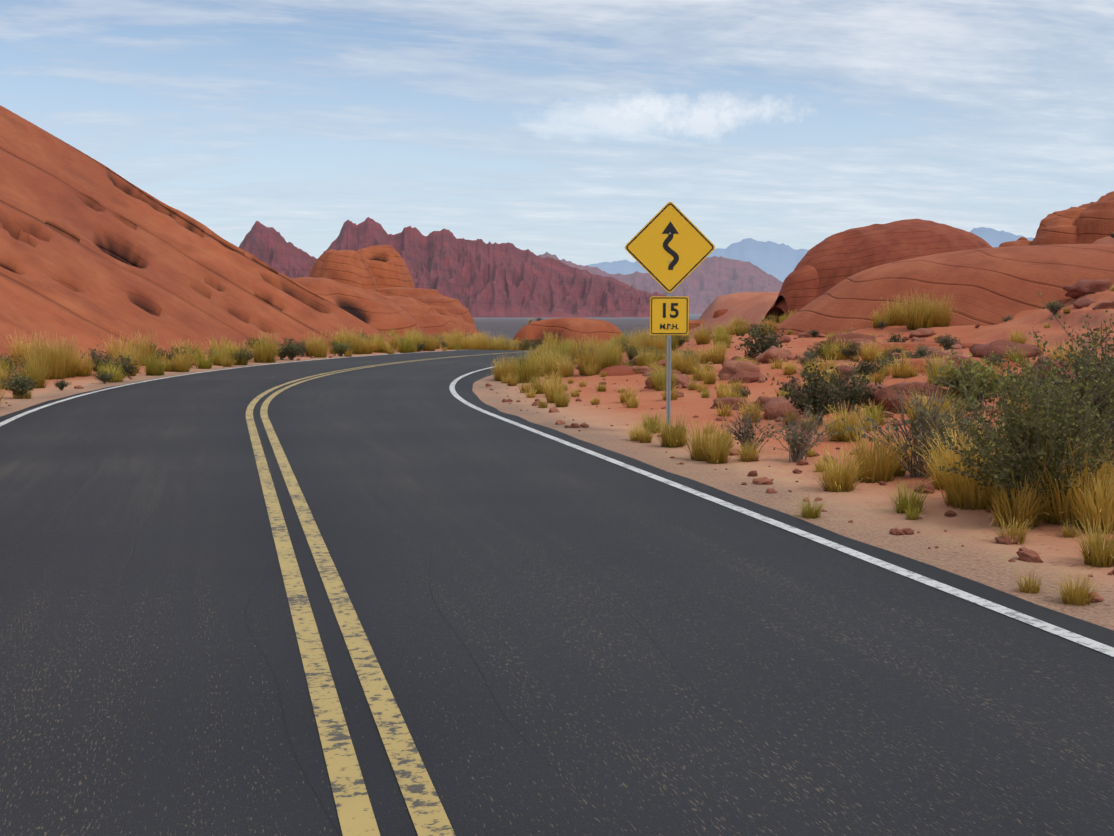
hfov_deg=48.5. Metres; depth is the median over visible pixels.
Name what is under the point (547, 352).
grass tuft
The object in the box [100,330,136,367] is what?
grass tuft
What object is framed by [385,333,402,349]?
grass tuft
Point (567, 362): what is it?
grass tuft
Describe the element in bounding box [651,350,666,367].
grass tuft
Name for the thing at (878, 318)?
grass tuft
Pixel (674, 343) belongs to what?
grass tuft
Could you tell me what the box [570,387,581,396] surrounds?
grass tuft
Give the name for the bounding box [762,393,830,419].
rock
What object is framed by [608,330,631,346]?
grass tuft
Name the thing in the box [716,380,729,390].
grass tuft
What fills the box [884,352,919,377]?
grass tuft
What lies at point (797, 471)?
stone
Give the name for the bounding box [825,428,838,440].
grass tuft
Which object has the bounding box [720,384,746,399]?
grass tuft
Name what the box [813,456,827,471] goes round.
grass tuft
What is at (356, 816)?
yellow line
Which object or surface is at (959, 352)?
rock
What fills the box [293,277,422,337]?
rock formation
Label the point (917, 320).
grass tuft
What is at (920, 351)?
shrub
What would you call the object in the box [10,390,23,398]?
grass tuft
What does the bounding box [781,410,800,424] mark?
grass tuft
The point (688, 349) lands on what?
grass tuft
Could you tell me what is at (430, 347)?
grass tuft
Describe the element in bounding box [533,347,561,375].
grass tuft
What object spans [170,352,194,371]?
grass tuft
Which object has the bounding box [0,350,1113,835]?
road
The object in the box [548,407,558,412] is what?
stone
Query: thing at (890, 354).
shrub
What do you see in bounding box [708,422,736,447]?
grass tuft
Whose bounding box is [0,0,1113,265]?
sky
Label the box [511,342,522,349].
grass tuft
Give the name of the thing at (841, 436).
grass tuft
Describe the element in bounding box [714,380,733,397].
grass tuft
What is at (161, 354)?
shrub
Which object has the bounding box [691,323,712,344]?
grass tuft
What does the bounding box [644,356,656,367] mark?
grass tuft
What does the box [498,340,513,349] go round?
grass tuft
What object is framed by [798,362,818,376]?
grass tuft
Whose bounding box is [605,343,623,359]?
grass tuft
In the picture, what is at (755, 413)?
grass tuft
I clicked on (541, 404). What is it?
grass tuft
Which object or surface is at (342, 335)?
grass tuft
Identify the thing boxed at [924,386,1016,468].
shrub
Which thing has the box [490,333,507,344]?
grass tuft
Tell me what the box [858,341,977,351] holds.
rock
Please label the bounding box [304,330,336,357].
grass tuft
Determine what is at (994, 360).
shrub
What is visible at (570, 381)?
grass tuft
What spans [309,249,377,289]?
knob
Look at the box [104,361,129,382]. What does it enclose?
grass tuft
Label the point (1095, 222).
ridge lump
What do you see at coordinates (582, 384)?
grass tuft
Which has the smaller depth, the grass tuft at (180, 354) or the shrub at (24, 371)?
the shrub at (24, 371)
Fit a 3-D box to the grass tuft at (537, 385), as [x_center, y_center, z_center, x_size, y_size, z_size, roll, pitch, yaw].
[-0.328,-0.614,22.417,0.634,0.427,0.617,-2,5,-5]
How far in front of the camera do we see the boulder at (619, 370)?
26.23 m
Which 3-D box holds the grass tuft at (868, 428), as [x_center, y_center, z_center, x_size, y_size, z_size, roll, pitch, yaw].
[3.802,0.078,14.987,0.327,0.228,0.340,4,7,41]
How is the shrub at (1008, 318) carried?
on the ground
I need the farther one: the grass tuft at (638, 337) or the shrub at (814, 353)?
the grass tuft at (638, 337)
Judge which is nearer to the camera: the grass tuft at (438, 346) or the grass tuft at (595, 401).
the grass tuft at (595, 401)
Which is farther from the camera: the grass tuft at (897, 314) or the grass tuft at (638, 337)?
the grass tuft at (897, 314)
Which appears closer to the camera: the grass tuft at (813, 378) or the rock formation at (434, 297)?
the grass tuft at (813, 378)
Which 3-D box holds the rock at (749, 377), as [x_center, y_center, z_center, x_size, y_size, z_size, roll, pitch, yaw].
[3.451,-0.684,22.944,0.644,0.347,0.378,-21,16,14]
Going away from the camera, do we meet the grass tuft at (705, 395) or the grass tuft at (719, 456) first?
the grass tuft at (719, 456)
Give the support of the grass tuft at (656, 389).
on the ground
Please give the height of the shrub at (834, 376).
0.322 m
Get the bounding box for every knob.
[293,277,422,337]
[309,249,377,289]
[355,244,414,288]
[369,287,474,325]
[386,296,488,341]
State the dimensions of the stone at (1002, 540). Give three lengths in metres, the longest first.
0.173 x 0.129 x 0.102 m
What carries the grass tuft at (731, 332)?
on the ground
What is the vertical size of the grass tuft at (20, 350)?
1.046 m
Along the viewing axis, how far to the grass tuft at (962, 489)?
9.32 m
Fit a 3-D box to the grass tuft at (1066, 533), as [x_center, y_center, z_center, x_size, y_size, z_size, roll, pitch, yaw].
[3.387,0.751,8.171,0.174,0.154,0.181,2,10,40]
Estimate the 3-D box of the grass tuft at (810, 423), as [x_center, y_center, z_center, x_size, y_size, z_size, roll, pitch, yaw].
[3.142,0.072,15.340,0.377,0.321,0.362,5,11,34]
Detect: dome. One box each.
[763,219,992,323]
[771,265,818,321]
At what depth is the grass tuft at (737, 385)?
20.74 m
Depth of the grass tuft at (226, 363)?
33.45 m
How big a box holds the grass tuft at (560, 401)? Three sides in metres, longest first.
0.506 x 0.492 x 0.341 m
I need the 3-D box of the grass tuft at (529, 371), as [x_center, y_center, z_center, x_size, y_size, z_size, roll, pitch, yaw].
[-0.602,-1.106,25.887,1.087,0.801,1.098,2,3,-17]
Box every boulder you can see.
[597,365,636,375]
[689,320,704,329]
[713,309,727,317]
[735,321,775,332]
[830,367,897,376]
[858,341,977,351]
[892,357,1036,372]
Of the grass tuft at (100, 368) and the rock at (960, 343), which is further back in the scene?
the rock at (960, 343)
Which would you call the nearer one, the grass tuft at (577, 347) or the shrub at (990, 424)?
the shrub at (990, 424)
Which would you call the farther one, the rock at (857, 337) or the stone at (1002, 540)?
the rock at (857, 337)
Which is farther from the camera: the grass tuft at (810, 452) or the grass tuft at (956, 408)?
the grass tuft at (956, 408)
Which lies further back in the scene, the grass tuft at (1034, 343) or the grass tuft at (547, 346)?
the grass tuft at (547, 346)
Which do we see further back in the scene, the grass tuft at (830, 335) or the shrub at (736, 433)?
the grass tuft at (830, 335)
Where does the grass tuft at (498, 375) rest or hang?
on the ground
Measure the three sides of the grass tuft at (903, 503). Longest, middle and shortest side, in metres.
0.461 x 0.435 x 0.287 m
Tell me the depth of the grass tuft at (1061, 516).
8.52 m
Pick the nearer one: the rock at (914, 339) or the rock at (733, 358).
the rock at (733, 358)
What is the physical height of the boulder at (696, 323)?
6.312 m
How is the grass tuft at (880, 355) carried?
on the ground
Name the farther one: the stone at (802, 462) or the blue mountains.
the blue mountains
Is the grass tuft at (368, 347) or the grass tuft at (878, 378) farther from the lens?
the grass tuft at (368, 347)
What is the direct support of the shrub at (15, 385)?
on the ground
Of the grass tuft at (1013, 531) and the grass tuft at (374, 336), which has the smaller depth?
the grass tuft at (1013, 531)
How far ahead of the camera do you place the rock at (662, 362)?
27.54 m
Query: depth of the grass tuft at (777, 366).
25.18 m
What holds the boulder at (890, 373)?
on the ground
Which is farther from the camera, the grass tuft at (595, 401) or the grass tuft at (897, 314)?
the grass tuft at (897, 314)
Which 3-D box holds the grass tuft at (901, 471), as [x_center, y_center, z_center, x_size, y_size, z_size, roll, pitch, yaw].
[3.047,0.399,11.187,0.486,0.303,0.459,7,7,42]
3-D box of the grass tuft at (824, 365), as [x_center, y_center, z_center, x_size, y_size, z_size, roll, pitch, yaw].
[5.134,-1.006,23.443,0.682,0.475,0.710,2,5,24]
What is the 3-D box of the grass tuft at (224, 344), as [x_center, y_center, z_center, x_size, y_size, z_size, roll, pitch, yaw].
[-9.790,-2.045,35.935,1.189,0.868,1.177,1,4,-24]
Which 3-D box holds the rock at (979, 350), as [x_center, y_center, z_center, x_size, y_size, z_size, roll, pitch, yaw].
[8.464,-1.157,23.416,1.388,0.635,0.720,6,18,35]
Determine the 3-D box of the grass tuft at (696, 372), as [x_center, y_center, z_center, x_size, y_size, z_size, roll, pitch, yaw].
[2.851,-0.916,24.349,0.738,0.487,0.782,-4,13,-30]
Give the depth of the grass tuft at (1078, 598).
6.40 m
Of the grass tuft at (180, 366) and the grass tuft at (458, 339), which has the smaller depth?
the grass tuft at (180, 366)
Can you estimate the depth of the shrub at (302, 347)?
40.25 m
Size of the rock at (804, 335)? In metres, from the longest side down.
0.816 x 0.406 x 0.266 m
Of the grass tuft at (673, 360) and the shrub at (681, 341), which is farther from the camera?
the shrub at (681, 341)
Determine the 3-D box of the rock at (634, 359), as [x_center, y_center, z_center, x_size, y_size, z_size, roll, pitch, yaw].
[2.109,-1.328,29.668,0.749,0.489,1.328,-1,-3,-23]
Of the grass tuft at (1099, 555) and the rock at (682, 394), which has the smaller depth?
the grass tuft at (1099, 555)
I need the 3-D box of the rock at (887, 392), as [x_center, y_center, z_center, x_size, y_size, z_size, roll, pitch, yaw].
[4.745,-0.217,16.333,1.415,0.605,0.833,14,-9,34]
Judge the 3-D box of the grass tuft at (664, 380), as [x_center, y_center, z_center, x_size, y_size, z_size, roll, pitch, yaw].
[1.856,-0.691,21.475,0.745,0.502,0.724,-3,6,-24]
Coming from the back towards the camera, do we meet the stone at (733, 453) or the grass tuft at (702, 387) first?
the grass tuft at (702, 387)
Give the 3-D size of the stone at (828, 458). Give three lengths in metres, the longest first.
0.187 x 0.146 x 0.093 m
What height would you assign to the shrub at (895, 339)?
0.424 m
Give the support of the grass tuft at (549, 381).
on the ground
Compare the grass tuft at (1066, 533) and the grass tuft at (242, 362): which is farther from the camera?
the grass tuft at (242, 362)
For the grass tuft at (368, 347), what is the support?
on the ground
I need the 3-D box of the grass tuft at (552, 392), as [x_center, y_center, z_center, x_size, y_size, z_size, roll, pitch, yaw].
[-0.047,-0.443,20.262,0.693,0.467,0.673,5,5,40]
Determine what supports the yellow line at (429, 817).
on the road
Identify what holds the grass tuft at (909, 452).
on the ground
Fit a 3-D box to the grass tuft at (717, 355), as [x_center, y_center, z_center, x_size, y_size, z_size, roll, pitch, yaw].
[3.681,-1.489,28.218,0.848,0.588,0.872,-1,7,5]
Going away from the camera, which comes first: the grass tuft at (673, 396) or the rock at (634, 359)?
the grass tuft at (673, 396)
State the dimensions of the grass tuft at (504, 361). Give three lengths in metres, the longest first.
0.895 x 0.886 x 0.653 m
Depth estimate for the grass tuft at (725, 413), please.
17.20 m
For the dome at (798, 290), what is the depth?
96.66 m
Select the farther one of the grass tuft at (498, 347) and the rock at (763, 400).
the grass tuft at (498, 347)
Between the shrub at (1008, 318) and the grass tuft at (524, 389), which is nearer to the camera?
the grass tuft at (524, 389)
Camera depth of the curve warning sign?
15.02 m
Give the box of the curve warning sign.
[625,202,714,427]
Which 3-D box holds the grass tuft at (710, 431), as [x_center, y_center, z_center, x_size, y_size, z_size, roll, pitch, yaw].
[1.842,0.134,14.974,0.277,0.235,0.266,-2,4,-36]
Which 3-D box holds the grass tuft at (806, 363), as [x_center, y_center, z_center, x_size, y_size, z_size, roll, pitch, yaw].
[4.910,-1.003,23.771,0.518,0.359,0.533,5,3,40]
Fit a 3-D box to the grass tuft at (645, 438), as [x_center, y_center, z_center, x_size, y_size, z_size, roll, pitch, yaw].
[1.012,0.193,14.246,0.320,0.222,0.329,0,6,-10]
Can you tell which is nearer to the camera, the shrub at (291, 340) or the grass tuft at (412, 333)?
the shrub at (291, 340)
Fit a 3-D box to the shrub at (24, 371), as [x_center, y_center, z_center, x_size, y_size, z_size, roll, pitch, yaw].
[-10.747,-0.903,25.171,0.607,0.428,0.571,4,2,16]
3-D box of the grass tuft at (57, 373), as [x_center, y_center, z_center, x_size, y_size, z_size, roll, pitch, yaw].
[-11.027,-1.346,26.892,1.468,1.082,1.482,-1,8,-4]
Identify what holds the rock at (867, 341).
on the ground
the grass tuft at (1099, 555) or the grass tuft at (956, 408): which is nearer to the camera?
the grass tuft at (1099, 555)
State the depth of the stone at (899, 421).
15.05 m
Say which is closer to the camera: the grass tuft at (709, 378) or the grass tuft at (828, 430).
the grass tuft at (828, 430)
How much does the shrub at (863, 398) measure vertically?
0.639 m
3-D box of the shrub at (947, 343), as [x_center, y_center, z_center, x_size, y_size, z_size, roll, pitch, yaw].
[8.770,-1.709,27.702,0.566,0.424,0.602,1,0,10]
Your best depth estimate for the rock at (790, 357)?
28.50 m
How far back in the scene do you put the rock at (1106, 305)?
30.11 m
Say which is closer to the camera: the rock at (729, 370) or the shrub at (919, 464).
the shrub at (919, 464)
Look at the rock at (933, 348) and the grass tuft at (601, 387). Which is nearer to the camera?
the grass tuft at (601, 387)
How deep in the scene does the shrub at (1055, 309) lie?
33.01 m
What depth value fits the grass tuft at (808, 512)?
9.07 m
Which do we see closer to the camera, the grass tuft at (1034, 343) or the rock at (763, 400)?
the rock at (763, 400)
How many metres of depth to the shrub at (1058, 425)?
8.58 m
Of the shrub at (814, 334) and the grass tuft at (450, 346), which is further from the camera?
the grass tuft at (450, 346)
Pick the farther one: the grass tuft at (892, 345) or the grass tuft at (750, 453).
the grass tuft at (892, 345)
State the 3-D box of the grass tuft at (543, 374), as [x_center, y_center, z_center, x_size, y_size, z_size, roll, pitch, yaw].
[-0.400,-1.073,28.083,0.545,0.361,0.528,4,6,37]
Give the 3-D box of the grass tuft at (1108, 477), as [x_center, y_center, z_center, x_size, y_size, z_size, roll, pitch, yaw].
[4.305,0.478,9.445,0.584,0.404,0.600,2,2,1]
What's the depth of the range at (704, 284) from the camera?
1356.33 m
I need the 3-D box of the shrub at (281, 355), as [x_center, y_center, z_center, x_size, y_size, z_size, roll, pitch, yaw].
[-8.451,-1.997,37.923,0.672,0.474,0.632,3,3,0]
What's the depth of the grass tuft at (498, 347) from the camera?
50.29 m
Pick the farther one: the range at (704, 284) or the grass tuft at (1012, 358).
the range at (704, 284)
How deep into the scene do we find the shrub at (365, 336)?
46.03 m
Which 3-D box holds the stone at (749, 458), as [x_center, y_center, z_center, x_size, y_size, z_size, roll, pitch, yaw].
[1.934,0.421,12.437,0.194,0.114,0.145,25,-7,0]
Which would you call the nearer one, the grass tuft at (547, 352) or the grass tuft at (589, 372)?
the grass tuft at (589, 372)
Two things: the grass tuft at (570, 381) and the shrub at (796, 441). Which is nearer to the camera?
the shrub at (796, 441)
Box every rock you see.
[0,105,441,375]
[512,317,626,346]
[630,366,657,373]
[631,353,657,365]
[645,373,698,388]
[650,359,666,368]
[671,391,683,397]
[709,397,754,409]
[717,361,764,380]
[721,356,756,366]
[727,371,759,383]
[744,353,755,359]
[754,396,776,409]
[755,345,787,362]
[762,334,790,342]
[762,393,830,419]
[777,347,796,359]
[782,379,804,389]
[798,331,816,337]
[821,332,875,347]
[833,396,851,411]
[834,365,870,384]
[855,340,871,347]
[863,382,888,393]
[868,381,962,412]
[877,411,893,417]
[892,352,907,358]
[909,328,935,337]
[911,337,925,341]
[916,346,943,354]
[920,352,952,358]
[924,358,957,373]
[935,335,966,348]
[938,355,972,367]
[943,349,962,355]
[948,344,961,349]
[969,339,1042,358]
[1029,358,1073,389]
[1037,349,1072,360]
[1062,279,1111,298]
[1072,297,1096,308]
[1092,301,1113,309]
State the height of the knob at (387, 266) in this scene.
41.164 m
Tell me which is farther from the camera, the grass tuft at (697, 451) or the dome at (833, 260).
the dome at (833, 260)
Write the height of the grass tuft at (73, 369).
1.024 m
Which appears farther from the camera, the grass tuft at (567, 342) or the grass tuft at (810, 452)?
the grass tuft at (567, 342)
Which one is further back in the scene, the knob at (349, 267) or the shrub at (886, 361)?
the knob at (349, 267)
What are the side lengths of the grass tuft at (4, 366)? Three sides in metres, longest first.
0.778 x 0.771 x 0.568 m
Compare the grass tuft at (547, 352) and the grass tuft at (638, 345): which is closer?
the grass tuft at (638, 345)
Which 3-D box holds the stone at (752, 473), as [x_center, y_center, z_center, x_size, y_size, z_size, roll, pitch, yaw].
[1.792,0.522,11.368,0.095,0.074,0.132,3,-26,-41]
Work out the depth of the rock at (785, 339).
34.79 m
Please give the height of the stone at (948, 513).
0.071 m
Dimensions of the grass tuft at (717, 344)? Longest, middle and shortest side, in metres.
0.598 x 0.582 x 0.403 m
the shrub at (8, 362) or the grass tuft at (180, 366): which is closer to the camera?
the shrub at (8, 362)
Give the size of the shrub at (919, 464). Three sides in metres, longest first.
1.386 x 1.235 x 1.040 m
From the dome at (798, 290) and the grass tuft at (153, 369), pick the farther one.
the dome at (798, 290)
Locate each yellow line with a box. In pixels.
[246,351,526,835]
[260,352,517,835]
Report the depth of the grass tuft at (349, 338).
42.63 m
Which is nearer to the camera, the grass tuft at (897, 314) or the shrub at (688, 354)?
the shrub at (688, 354)
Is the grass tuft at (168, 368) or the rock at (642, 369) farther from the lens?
the grass tuft at (168, 368)
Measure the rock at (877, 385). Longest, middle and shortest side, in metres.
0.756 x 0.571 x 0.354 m
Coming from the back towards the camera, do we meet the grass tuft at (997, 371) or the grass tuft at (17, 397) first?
the grass tuft at (17, 397)
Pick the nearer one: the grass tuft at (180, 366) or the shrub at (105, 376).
the shrub at (105, 376)
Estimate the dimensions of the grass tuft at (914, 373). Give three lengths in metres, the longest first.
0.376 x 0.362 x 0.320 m
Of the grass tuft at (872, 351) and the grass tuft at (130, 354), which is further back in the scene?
the grass tuft at (130, 354)
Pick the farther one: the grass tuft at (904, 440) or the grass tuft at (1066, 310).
the grass tuft at (1066, 310)
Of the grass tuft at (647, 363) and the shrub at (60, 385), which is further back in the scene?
the grass tuft at (647, 363)
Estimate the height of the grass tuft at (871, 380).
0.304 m
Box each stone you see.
[74,385,83,388]
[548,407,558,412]
[555,420,563,424]
[570,423,579,427]
[580,422,588,427]
[729,449,740,455]
[741,454,758,461]
[747,470,757,476]
[752,477,773,484]
[766,488,776,492]
[792,468,802,473]
[797,459,808,464]
[823,456,837,462]
[889,528,899,534]
[893,420,902,426]
[894,528,905,534]
[902,528,913,534]
[914,484,934,492]
[944,510,956,516]
[995,534,1019,544]
[1016,547,1042,562]
[1085,592,1102,602]
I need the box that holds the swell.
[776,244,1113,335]
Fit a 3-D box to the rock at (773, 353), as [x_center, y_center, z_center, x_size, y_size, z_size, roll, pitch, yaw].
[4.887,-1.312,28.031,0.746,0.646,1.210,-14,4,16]
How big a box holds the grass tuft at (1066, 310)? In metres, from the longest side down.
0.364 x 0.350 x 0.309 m
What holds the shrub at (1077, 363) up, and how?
on the ground
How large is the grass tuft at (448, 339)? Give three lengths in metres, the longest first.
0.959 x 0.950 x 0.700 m
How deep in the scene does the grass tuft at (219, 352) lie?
34.61 m
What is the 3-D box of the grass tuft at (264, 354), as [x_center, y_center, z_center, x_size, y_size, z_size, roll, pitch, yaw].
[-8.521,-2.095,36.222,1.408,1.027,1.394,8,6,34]
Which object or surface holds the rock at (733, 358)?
on the ground
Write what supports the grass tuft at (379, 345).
on the ground
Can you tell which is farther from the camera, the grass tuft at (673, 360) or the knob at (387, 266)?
the knob at (387, 266)
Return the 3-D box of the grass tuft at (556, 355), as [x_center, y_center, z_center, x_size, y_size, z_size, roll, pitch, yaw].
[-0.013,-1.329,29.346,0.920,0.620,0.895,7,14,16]
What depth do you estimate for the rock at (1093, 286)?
35.13 m
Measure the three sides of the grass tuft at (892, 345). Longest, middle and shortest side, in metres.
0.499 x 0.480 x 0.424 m
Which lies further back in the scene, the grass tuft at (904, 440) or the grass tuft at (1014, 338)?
the grass tuft at (1014, 338)
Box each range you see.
[239,217,665,317]
[538,252,782,313]
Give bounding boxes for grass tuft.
[0,330,48,368]
[0,355,15,376]
[0,364,16,388]
[0,380,11,406]
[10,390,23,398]
[12,353,56,387]
[18,331,74,379]
[21,389,32,398]
[36,336,92,377]
[68,350,96,376]
[93,361,117,378]
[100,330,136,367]
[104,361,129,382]
[111,342,150,372]
[113,349,149,376]
[122,330,163,365]
[138,348,168,375]
[161,356,174,371]
[166,338,193,354]
[169,343,196,367]
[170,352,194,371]
[183,349,199,364]
[184,339,202,360]
[191,351,215,368]
[204,334,233,360]
[205,344,230,362]
[207,347,230,365]
[218,355,234,366]
[225,339,251,364]
[248,331,286,362]
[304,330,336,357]
[325,332,342,344]
[330,330,352,341]
[331,325,362,353]
[342,349,351,356]
[351,337,366,353]
[356,334,375,353]
[368,332,387,341]
[369,334,388,352]
[385,329,400,336]
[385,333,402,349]
[385,346,394,353]
[393,334,414,352]
[400,327,424,339]
[401,327,430,351]
[419,331,438,350]
[428,333,443,348]
[439,330,456,338]
[442,335,455,346]
[445,327,468,348]
[445,339,454,349]
[458,332,480,349]
[470,332,495,349]
[471,331,492,349]
[488,355,514,380]
[489,338,507,349]
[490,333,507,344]
[490,351,519,378]
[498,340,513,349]
[500,376,507,382]
[504,373,520,385]
[510,346,549,382]
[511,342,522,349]
[518,379,531,392]
[523,387,539,397]
[527,343,555,357]
[527,345,546,362]
[527,375,547,393]
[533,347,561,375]
[536,341,559,354]
[537,364,546,376]
[537,396,549,407]
[539,332,564,349]
[540,374,568,395]
[540,378,570,402]
[543,338,573,356]
[546,349,572,365]
[549,369,564,383]
[550,356,573,374]
[551,391,571,406]
[553,352,571,371]
[554,359,574,377]
[557,356,577,369]
[558,338,573,347]
[566,332,597,363]
[567,376,575,383]
[570,340,610,375]
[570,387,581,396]
[578,377,587,386]
[581,337,606,353]
[581,360,600,375]
[590,395,600,404]
[591,338,630,369]
[595,381,608,391]
[601,338,627,355]
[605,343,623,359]
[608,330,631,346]
[616,386,640,402]
[622,327,651,349]
[623,421,650,440]
[624,336,647,359]
[624,395,644,407]
[633,344,659,365]
[635,327,655,340]
[635,354,649,365]
[637,411,664,433]
[637,427,656,442]
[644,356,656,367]
[645,363,678,390]
[646,333,671,353]
[646,361,676,388]
[647,411,695,447]
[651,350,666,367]
[651,376,665,390]
[657,335,681,350]
[657,382,684,399]
[660,347,686,372]
[675,349,706,374]
[678,419,733,460]
[683,345,702,363]
[683,359,715,380]
[685,378,697,389]
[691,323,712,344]
[695,346,716,363]
[695,380,710,391]
[698,365,718,384]
[699,388,710,397]
[701,341,732,363]
[701,420,716,433]
[702,433,737,463]
[708,324,737,347]
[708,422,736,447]
[712,322,728,334]
[714,340,728,350]
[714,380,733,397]
[715,399,737,417]
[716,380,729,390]
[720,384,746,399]
[726,323,740,334]
[728,317,745,326]
[729,377,745,390]
[731,315,750,325]
[732,438,763,461]
[734,323,747,335]
[735,396,766,422]
[755,314,782,335]
[769,357,782,368]
[772,382,793,396]
[779,313,790,322]
[781,359,799,374]
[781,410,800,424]
[795,493,827,519]
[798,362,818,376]
[798,368,829,388]
[798,416,822,429]
[804,445,871,492]
[805,357,820,371]
[805,448,814,456]
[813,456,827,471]
[814,354,839,373]
[818,338,843,359]
[821,367,842,381]
[821,416,839,436]
[822,401,879,441]
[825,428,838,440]
[826,331,835,338]
[828,337,853,359]
[842,418,917,482]
[850,354,859,361]
[855,340,884,361]
[856,371,877,382]
[856,397,894,425]
[861,402,875,412]
[863,416,882,431]
[867,307,896,327]
[869,367,887,382]
[874,349,891,360]
[876,363,891,376]
[880,295,912,325]
[880,477,931,513]
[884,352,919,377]
[885,446,910,475]
[887,340,901,349]
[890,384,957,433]
[893,441,911,457]
[896,288,941,329]
[896,434,912,449]
[900,348,912,358]
[901,408,1018,509]
[902,503,926,520]
[904,433,984,489]
[905,366,919,376]
[913,351,956,386]
[916,293,960,326]
[944,397,967,418]
[972,466,1067,529]
[978,359,1006,379]
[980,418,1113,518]
[990,514,1031,546]
[998,422,1113,526]
[1000,394,1027,416]
[1004,345,1028,361]
[1007,329,1029,343]
[1014,565,1050,593]
[1028,338,1046,352]
[1033,339,1086,373]
[1047,466,1113,533]
[1047,565,1104,606]
[1056,522,1078,537]
[1063,307,1069,313]
[1066,515,1113,567]
[1094,461,1113,492]
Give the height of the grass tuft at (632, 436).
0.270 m
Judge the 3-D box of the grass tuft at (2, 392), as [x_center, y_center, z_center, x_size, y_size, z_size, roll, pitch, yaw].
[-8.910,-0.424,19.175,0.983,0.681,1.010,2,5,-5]
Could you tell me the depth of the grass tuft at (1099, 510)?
8.24 m
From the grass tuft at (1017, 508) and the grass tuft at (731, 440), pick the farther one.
the grass tuft at (731, 440)
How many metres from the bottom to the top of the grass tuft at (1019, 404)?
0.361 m
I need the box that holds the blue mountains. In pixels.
[588,227,1033,281]
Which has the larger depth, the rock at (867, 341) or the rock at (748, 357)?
the rock at (867, 341)
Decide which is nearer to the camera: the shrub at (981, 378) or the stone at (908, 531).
the stone at (908, 531)
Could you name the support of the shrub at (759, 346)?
on the ground
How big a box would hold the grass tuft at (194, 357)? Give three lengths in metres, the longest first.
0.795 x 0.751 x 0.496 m
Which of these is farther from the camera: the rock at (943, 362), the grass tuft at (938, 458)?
the rock at (943, 362)
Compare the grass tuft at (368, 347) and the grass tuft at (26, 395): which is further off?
the grass tuft at (368, 347)
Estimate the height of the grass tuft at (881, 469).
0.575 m
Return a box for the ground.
[0,236,1113,630]
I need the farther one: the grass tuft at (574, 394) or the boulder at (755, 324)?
the boulder at (755, 324)
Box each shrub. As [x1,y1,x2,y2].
[0,353,26,372]
[0,367,42,398]
[12,363,42,378]
[54,379,71,390]
[81,344,113,374]
[92,369,115,383]
[108,353,139,377]
[133,344,170,359]
[162,344,193,361]
[231,346,255,362]
[245,335,266,348]
[274,347,286,359]
[276,337,305,348]
[277,342,306,359]
[295,339,311,355]
[327,339,353,355]
[350,330,373,343]
[412,340,425,350]
[439,341,449,347]
[517,336,534,349]
[522,338,543,350]
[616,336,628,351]
[624,344,639,359]
[633,345,647,354]
[671,348,703,361]
[672,335,686,347]
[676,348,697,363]
[719,403,787,451]
[729,385,751,397]
[735,320,786,356]
[744,321,760,337]
[764,399,849,462]
[765,361,871,424]
[796,349,819,366]
[803,349,819,358]
[806,328,818,337]
[806,340,831,358]
[826,372,843,387]
[829,367,885,411]
[836,342,864,360]
[841,361,974,477]
[849,357,883,376]
[873,354,902,366]
[876,320,886,328]
[881,351,898,360]
[884,332,907,341]
[889,348,905,352]
[902,343,938,358]
[922,350,1018,408]
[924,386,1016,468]
[927,319,1113,519]
[936,332,960,350]
[980,351,1010,365]
[990,292,1113,476]
[995,372,1035,405]
[1000,315,1015,321]
[1030,348,1108,438]
[1045,298,1066,314]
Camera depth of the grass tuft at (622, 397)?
19.56 m
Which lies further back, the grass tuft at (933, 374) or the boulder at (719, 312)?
the boulder at (719, 312)
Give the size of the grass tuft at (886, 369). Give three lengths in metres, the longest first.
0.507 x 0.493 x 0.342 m
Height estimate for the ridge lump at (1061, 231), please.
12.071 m
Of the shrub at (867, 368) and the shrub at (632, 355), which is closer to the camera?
the shrub at (867, 368)
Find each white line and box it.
[0,350,453,425]
[449,366,1113,656]
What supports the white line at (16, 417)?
on the road
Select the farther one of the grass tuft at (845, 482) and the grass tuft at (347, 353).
the grass tuft at (347, 353)
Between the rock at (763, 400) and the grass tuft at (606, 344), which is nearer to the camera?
the rock at (763, 400)
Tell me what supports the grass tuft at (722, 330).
on the ground
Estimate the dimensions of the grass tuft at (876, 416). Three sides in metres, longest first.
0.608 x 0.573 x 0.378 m
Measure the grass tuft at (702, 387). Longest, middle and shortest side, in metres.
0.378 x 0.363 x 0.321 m
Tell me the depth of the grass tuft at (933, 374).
19.87 m
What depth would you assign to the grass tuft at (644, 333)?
35.95 m
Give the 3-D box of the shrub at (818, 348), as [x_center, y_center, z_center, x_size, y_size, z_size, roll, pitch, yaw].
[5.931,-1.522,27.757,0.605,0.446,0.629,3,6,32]
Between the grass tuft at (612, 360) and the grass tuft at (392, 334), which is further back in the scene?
the grass tuft at (392, 334)
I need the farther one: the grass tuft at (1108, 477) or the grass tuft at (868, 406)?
the grass tuft at (868, 406)
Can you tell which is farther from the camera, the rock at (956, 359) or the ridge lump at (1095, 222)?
the ridge lump at (1095, 222)
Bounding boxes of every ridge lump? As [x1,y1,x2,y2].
[999,237,1031,246]
[1031,218,1078,244]
[1035,202,1094,236]
[1076,194,1113,243]
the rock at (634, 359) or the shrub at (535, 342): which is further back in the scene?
the shrub at (535, 342)

